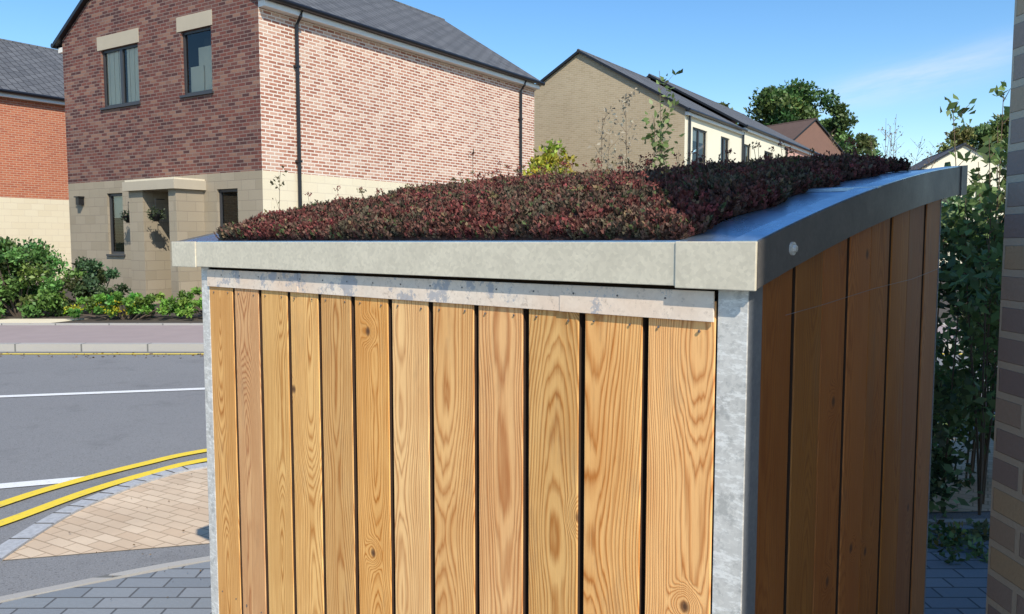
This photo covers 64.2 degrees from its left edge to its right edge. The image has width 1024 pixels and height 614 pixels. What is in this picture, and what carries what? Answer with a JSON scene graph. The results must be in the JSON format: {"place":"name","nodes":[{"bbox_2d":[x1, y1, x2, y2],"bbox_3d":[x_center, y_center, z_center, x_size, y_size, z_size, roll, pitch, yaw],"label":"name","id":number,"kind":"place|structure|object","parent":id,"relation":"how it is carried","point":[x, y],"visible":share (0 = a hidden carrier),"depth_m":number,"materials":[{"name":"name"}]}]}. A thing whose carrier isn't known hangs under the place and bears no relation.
{"place":"outdoors","nodes":[
{"label":"outdoors","id":0,"kind":"place"},
{"bbox_2d":[0,319,81,322],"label":"garden path","id":1,"kind":"structure","parent":0,"point":[30,320],"depth_m":14.34,"materials":[{"name":"white concrete"}]},
{"bbox_2d":[0,325,961,342],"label":"pavement","id":2,"kind":"structure","parent":0,"point":[101,333],"depth_m":12.44,"materials":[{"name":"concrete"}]},
{"bbox_2d":[0,267,971,322],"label":"garden ground","id":3,"kind":"structure","parent":0,"point":[172,318],"depth_m":14.78,"materials":[{"name":"soil"}]},
{"bbox_2d":[0,97,71,282],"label":"walls","id":4,"kind":"structure","parent":3,"relation":"on","point":[34,197],"depth_m":27.88,"materials":[{"name":"orange brick"}]},
{"bbox_2d":[0,38,63,97],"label":"roof","id":5,"kind":"structure","parent":4,"relation":"on","point":[29,68],"depth_m":29.20,"materials":[{"name":"tile"}]},
{"bbox_2d":[0,92,64,105],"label":"eaves soffit","id":6,"kind":"structure","parent":4,"relation":"attached to","point":[28,98],"depth_m":27.54,"materials":[{"name":"white plastic"}]},
{"bbox_2d":[0,88,64,100],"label":"gutters","id":7,"kind":"object","parent":6,"relation":"on","point":[31,94],"visible":0.31,"depth_m":27.39,"materials":[{"name":"black plastic"}]},
{"bbox_2d":[0,236,88,318],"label":"garden bush","id":8,"kind":"object","parent":3,"relation":"on","point":[20,295],"visible":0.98,"depth_m":15.01,"materials":[{"name":"green plant"}]},
{"bbox_2d":[60,256,131,314],"bbox_3d":[-8.036,-0.359,15.694,1.230,1.261,1.340,-3,6,-35],"label":"garden bush","id":9,"kind":"object","parent":3,"relation":"on","point":[93,282],"visible":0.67,"depth_m":15.48,"materials":[{"name":"green plant"}]},
{"bbox_2d":[67,290,194,319],"bbox_3d":[-6.784,0.023,14.664,2.134,0.671,1.078,0,5,0],"label":"flower bed","id":10,"kind":"object","parent":3,"relation":"on","point":[145,305],"visible":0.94,"depth_m":14.46,"materials":[{"name":"green plant"}]},
{"bbox_2d":[63,300,136,316],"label":"yellow flowers","id":11,"kind":"object","parent":10,"relation":"on","point":[78,307],"visible":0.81,"depth_m":14.38,"materials":[{"name":"green plant"}]},
{"bbox_2d":[122,177,205,303],"bbox_3d":[-7.679,-1.426,18.096,1.860,2.760,0.798,3,5,33],"label":"porch","id":12,"kind":"object","parent":3,"relation":"on","point":[154,270],"visible":0.77,"depth_m":18.03,"materials":[{"name":"stone"}]},
{"bbox_2d":[176,286,202,317],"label":"bush","id":13,"kind":"object","parent":3,"relation":"on","point":[187,303],"visible":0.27,"depth_m":14.61,"materials":[{"name":"green plant"}]},
{"bbox_2d":[264,166,287,212],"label":"garden shrub","id":14,"kind":"object","parent":3,"relation":"on","point":[271,182],"visible":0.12,"depth_m":5.93,"materials":[{"name":"green plant"}]},
{"bbox_2d":[534,49,819,173],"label":"terraced houses","id":15,"kind":"structure","parent":3,"relation":"on","point":[577,93],"depth_m":31.77,"materials":[{"name":"brick"}]},
{"bbox_2d":[692,128,705,163],"bbox_3d":[6.891,-5.949,31.122,0.660,1.600,1.680,3,5,33],"label":"window","id":16,"kind":"structure","parent":15,"relation":"in","point":[697,135],"depth_m":31.02,"materials":[{"name":"grey glass"}]},
{"bbox_2d":[721,137,727,162],"bbox_3d":[8.489,-6.146,33.593,0.660,1.600,1.180,3,5,33],"label":"window","id":17,"kind":"structure","parent":15,"relation":"in","point":[722,138],"depth_m":33.45,"materials":[{"name":"grey glass"}]},
{"bbox_2d":[744,144,749,162],"bbox_3d":[10.087,-6.344,36.065,0.660,1.600,1.280,3,5,33],"label":"window","id":18,"kind":"structure","parent":15,"relation":"in","point":[746,147],"depth_m":36.11,"materials":[{"name":"grey glass"}]},
{"bbox_2d":[695,101,738,150],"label":"oak tree","id":19,"kind":"object","parent":3,"relation":"on","point":[727,105],"depth_m":62.28,"materials":[{"name":"green plant"}]},
{"bbox_2d":[743,77,876,156],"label":"oak tree","id":20,"kind":"object","parent":3,"relation":"on","point":[792,102],"visible":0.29,"depth_m":59.16,"materials":[{"name":"green plant"}]},
{"bbox_2d":[794,121,842,155],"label":"walls","id":21,"kind":"structure","parent":3,"relation":"on","point":[814,136],"depth_m":53.43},
{"bbox_2d":[693,118,845,154],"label":"roof","id":22,"kind":"structure","parent":21,"relation":"on","point":[793,130],"depth_m":53.80,"materials":[{"name":"brown tile"}]},
{"bbox_2d":[819,116,882,156],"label":"maple tree","id":23,"kind":"object","parent":3,"relation":"on","point":[863,139],"visible":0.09,"depth_m":64.22,"materials":[{"name":"green plant"}]},
{"bbox_2d":[829,114,943,168],"bbox_3d":[11.059,-3.013,23.910,1.992,5.204,3.218,-3,5,-29],"label":"birch sapling","id":24,"kind":"object","parent":3,"relation":"on","point":[885,134],"visible":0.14,"depth_m":23.73,"materials":[{"name":"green plant"}]},
{"bbox_2d":[922,145,1006,266],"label":"walls","id":25,"kind":"structure","parent":3,"relation":"on","point":[963,150],"depth_m":44.21,"materials":[{"name":"white paint"}]},
{"bbox_2d":[909,143,1006,169],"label":"roof","id":26,"kind":"structure","parent":25,"relation":"on","point":[921,165],"depth_m":45.66,"materials":[{"name":"tile"}]},
{"bbox_2d":[935,122,1002,160],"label":"birch tree","id":27,"kind":"object","parent":3,"relation":"on","point":[964,134],"visible":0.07,"depth_m":56.75,"materials":[{"name":"green plant"}]},
{"bbox_2d":[966,114,1008,162],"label":"oak tree","id":28,"kind":"object","parent":3,"relation":"on","point":[983,130],"visible":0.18,"depth_m":60.37,"materials":[{"name":"green plant"}]},
{"bbox_2d":[0,525,989,613],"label":"grey paving","id":29,"kind":"structure","parent":0,"point":[955,587],"depth_m":3.45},
{"bbox_2d":[171,165,967,613],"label":"timber bin store","id":30,"kind":"structure","parent":29,"relation":"on","point":[731,415],"depth_m":1.74,"materials":[{"name":"wood"}]},
{"bbox_2d":[218,163,908,240],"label":"sedum green roof","id":31,"kind":"structure","parent":30,"relation":"in","point":[617,237],"depth_m":1.72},
{"bbox_2d":[213,144,911,240],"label":"sedum plants","id":32,"kind":"object","parent":31,"relation":"on","point":[647,218],"visible":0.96,"depth_m":1.88,"materials":[{"name":"red plant"}]},
{"bbox_2d":[604,87,639,170],"bbox_3d":[0.845,-0.318,6.219,0.542,2.644,0.535,0,5,0],"label":"flowering weed","id":33,"kind":"object","parent":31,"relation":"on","point":[627,101],"visible":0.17,"depth_m":6.12,"materials":[{"name":"green plant"}]},
{"bbox_2d":[641,69,684,169],"bbox_3d":[1.133,-0.363,6.107,0.704,2.750,0.543,-4,6,-43],"label":"flowering weed","id":34,"kind":"object","parent":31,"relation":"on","point":[660,145],"visible":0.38,"depth_m":6.00,"materials":[{"name":"green plant"}]},
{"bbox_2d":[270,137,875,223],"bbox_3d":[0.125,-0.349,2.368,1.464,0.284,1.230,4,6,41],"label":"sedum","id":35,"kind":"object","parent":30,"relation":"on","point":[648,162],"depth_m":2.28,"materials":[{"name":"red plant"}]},
{"bbox_2d":[927,515,989,562],"bbox_3d":[2.310,1.148,3.941,0.652,0.193,0.554,0,5,0],"label":"ground cover plant","id":36,"kind":"object","parent":29,"relation":"on","point":[957,533],"visible":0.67,"depth_m":3.97,"materials":[{"name":"green plant"}]},
{"bbox_2d":[0,511,989,595],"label":"footpath","id":37,"kind":"structure","parent":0,"point":[22,575],"depth_m":3.78,"materials":[{"name":"grey block paving"}]},
{"bbox_2d":[0,519,989,602],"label":"stone edging","id":38,"kind":"object","parent":37,"relation":"on","point":[117,575],"visible":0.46,"depth_m":3.63,"materials":[{"name":"stone"}]},
{"bbox_2d":[935,81,1010,514],"bbox_3d":[2.560,-0.026,4.374,0.589,2.357,0.566,-1,5,-16],"label":"tall shrub","id":39,"kind":"object","parent":37,"relation":"on","point":[991,197],"visible":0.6,"depth_m":4.35,"materials":[{"name":"green plant"}]},
{"bbox_2d":[0,354,994,557],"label":"road","id":40,"kind":"structure","parent":0,"point":[56,437],"depth_m":6.89,"materials":[{"name":"grey asphalt"}]},
{"bbox_2d":[0,476,85,487],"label":"white line","id":41,"kind":"object","parent":40,"relation":"on","point":[31,483],"visible":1,"depth_m":5.10,"materials":[{"name":"paint"}]},
{"bbox_2d":[0,352,202,358],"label":"gutter leaf litter","id":42,"kind":"object","parent":40,"relation":"on","point":[102,356],"visible":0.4,"depth_m":10.79,"materials":[{"name":"brown plant"}]},
{"bbox_2d":[0,388,204,396],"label":"white line","id":43,"kind":"object","parent":40,"relation":"on","point":[76,393],"visible":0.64,"depth_m":8.14,"materials":[{"name":"paint"}]},
{"bbox_2d":[0,423,947,525],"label":"yellow line","id":44,"kind":"object","parent":40,"relation":"on","point":[26,513],"visible":0.48,"depth_m":4.90,"materials":[{"name":"paint"}]},
{"bbox_2d":[467,148,480,180],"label":"garden shrub","id":45,"kind":"object","parent":40,"relation":"on","point":[472,153],"visible":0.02,"depth_m":6.16,"materials":[{"name":"green plant"}]},
{"bbox_2d":[0,353,961,353],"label":"yellow line","id":46,"kind":"object","parent":40,"relation":"on","point":[120,353],"depth_m":10.98,"materials":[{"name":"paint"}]},
{"bbox_2d":[0,432,979,561],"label":"kerb","id":47,"kind":"structure","parent":40,"relation":"on","point":[18,540],"depth_m":4.52,"materials":[{"name":"stone"}]},
{"bbox_2d":[0,415,994,506],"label":"yellow line","id":48,"kind":"object","parent":40,"relation":"on","point":[39,491],"visible":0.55,"depth_m":5.21,"materials":[{"name":"paint"}]},
{"bbox_2d":[522,138,578,175],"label":"golden shrub","id":49,"kind":"object","parent":40,"relation":"on","point":[549,156],"visible":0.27,"depth_m":6.82,"materials":[{"name":"yellow plant"}]},
{"bbox_2d":[3,434,993,559],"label":"buff paving","id":50,"kind":"structure","parent":0,"point":[121,521],"depth_m":4.39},
{"bbox_2d":[587,107,624,172],"bbox_3d":[0.700,-0.215,6.018,0.548,2.470,0.590,0,5,0],"label":"flowering weed","id":51,"kind":"object","parent":50,"relation":"on","point":[606,140],"visible":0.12,"depth_m":5.92,"materials":[{"name":"green plant"}]},
{"bbox_2d":[929,189,1005,516],"bbox_3d":[3.407,0.193,5.086,4.383,1.858,1.492,-2,5,-26],"label":"laurel hedge","id":52,"kind":"object","parent":50,"relation":"on","point":[945,401],"visible":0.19,"depth_m":4.38,"materials":[{"name":"green plant"}]},
{"bbox_2d":[0,0,1014,165],"label":"sky","id":53,"kind":"structure","parent":0,"point":[884,59],"materials":[{"name":"blue"}]},
{"bbox_2d":[986,0,1023,613],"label":"brick garage","id":54,"kind":"structure","parent":0,"point":[1005,585],"depth_m":1.96,"materials":[{"name":"brick"}]},
{"label":"ground","id":55,"kind":"structure","parent":0,"visible":0},
{"bbox_2d":[62,0,533,297],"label":"walls","id":56,"kind":"structure","parent":55,"relation":"on","point":[378,116],"depth_m":18.94,"materials":[{"name":"brick"}]},
{"bbox_2d":[74,196,84,204],"bbox_3d":[-10.815,-2.659,20.403,0.190,0.210,0.170,3,5,33],"label":"wall lamp","id":57,"kind":"object","parent":56,"relation":"attached to","point":[79,200],"visible":1,"depth_m":20.36,"materials":[{"name":"black plastic"}]},
{"bbox_2d":[106,193,125,255],"bbox_3d":[-9.449,-2.010,20.007,0.730,1.520,0.660,3,5,33],"label":"window","id":58,"kind":"structure","parent":56,"relation":"attached to","point":[118,207],"depth_m":19.94,"materials":[{"name":"grey glass"}]},
{"bbox_2d":[100,43,140,109],"bbox_3d":[-9.113,-5.447,19.515,1.590,1.410,0.660,3,5,33],"label":"window","id":59,"kind":"structure","parent":56,"relation":"attached to","point":[121,83],"depth_m":19.44,"materials":[{"name":"clear glass"}]},
{"bbox_2d":[122,202,129,222],"bbox_3d":[-8.928,-2.209,19.035,0.328,0.490,0.289,-2,5,-19],"label":"basket","id":60,"kind":"object","parent":56,"relation":"attached to","point":[127,217],"visible":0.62,"depth_m":18.96,"materials":[{"name":"black plastic"}]},
{"bbox_2d":[120,210,128,221],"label":"hanging basket plants","id":61,"kind":"object","parent":60,"relation":"in","point":[124,215],"visible":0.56,"depth_m":18.94,"materials":[{"name":"green plant"}]},
{"bbox_2d":[97,9,211,50],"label":"lintels","id":62,"kind":"object","parent":56,"relation":"attached to","point":[184,23],"visible":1,"depth_m":18.78,"materials":[{"name":"stone"}]},
{"bbox_2d":[148,199,164,220],"bbox_3d":[-7.712,-2.102,17.697,0.328,0.490,0.289,-2,5,-19],"label":"basket","id":63,"kind":"object","parent":56,"relation":"hanging from","point":[156,217],"visible":0.94,"depth_m":17.64,"materials":[{"name":"black plastic"}]},
{"bbox_2d":[147,205,165,222],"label":"hanging basket plants","id":64,"kind":"object","parent":63,"relation":"in","point":[153,213],"visible":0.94,"depth_m":17.65,"materials":[{"name":"green plant"}]},
{"bbox_2d":[179,26,213,97],"bbox_3d":[-6.705,-5.333,17.967,1.120,1.430,0.660,3,5,33],"label":"window","id":65,"kind":"structure","parent":56,"relation":"attached to","point":[207,41],"depth_m":18.01,"materials":[{"name":"grey plastic"}]},
{"bbox_2d":[191,45,212,91],"bbox_3d":[-6.760,-5.218,17.899,0.830,0.950,0.050,3,5,33],"label":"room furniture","id":66,"kind":"object","parent":65,"relation":"attached to","point":[201,76],"visible":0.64,"depth_m":17.90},
{"bbox_2d":[219,188,237,228],"bbox_3d":[-5.944,-1.811,17.757,0.760,1.480,0.660,3,5,33],"label":"window","id":67,"kind":"structure","parent":56,"relation":"attached to","point":[221,199],"depth_m":17.71,"materials":[{"name":"grey plastic"}]},
{"bbox_2d":[53,0,539,80],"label":"roof","id":68,"kind":"structure","parent":56,"relation":"on","point":[404,20],"depth_m":22.66,"materials":[{"name":"tile"}]},
{"bbox_2d":[58,0,539,89],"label":"eaves soffit","id":69,"kind":"structure","parent":56,"relation":"attached to","point":[309,17],"depth_m":19.58,"materials":[{"name":"white plastic"}]},
{"bbox_2d":[50,0,544,85],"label":"gutters","id":70,"kind":"object","parent":69,"relation":"on","point":[367,28],"visible":0.6,"depth_m":19.75,"materials":[{"name":"black plastic"}]},
{"bbox_2d":[293,10,526,208],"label":"downpipes","id":71,"kind":"object","parent":56,"relation":"attached to","point":[297,66],"visible":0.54,"depth_m":17.49,"materials":[{"name":"black plastic"}]},
{"bbox_2d":[0,323,945,324],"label":"pavement edging","id":72,"kind":"object","parent":55,"relation":"on","point":[111,323],"depth_m":13.68,"materials":[{"name":"concrete"}]},
{"bbox_2d":[0,343,994,352],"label":"kerb","id":73,"kind":"structure","parent":55,"relation":"on","point":[102,347],"depth_m":11.09,"materials":[{"name":"concrete"}]},
{"bbox_2d":[966,126,1008,465],"bbox_3d":[2.970,0.003,4.984,0.566,2.200,0.528,0,5,0],"label":"tall shrub","id":74,"kind":"object","parent":55,"relation":"on","point":[1003,172],"visible":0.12,"depth_m":4.97,"materials":[{"name":"green plant"}]}
]}

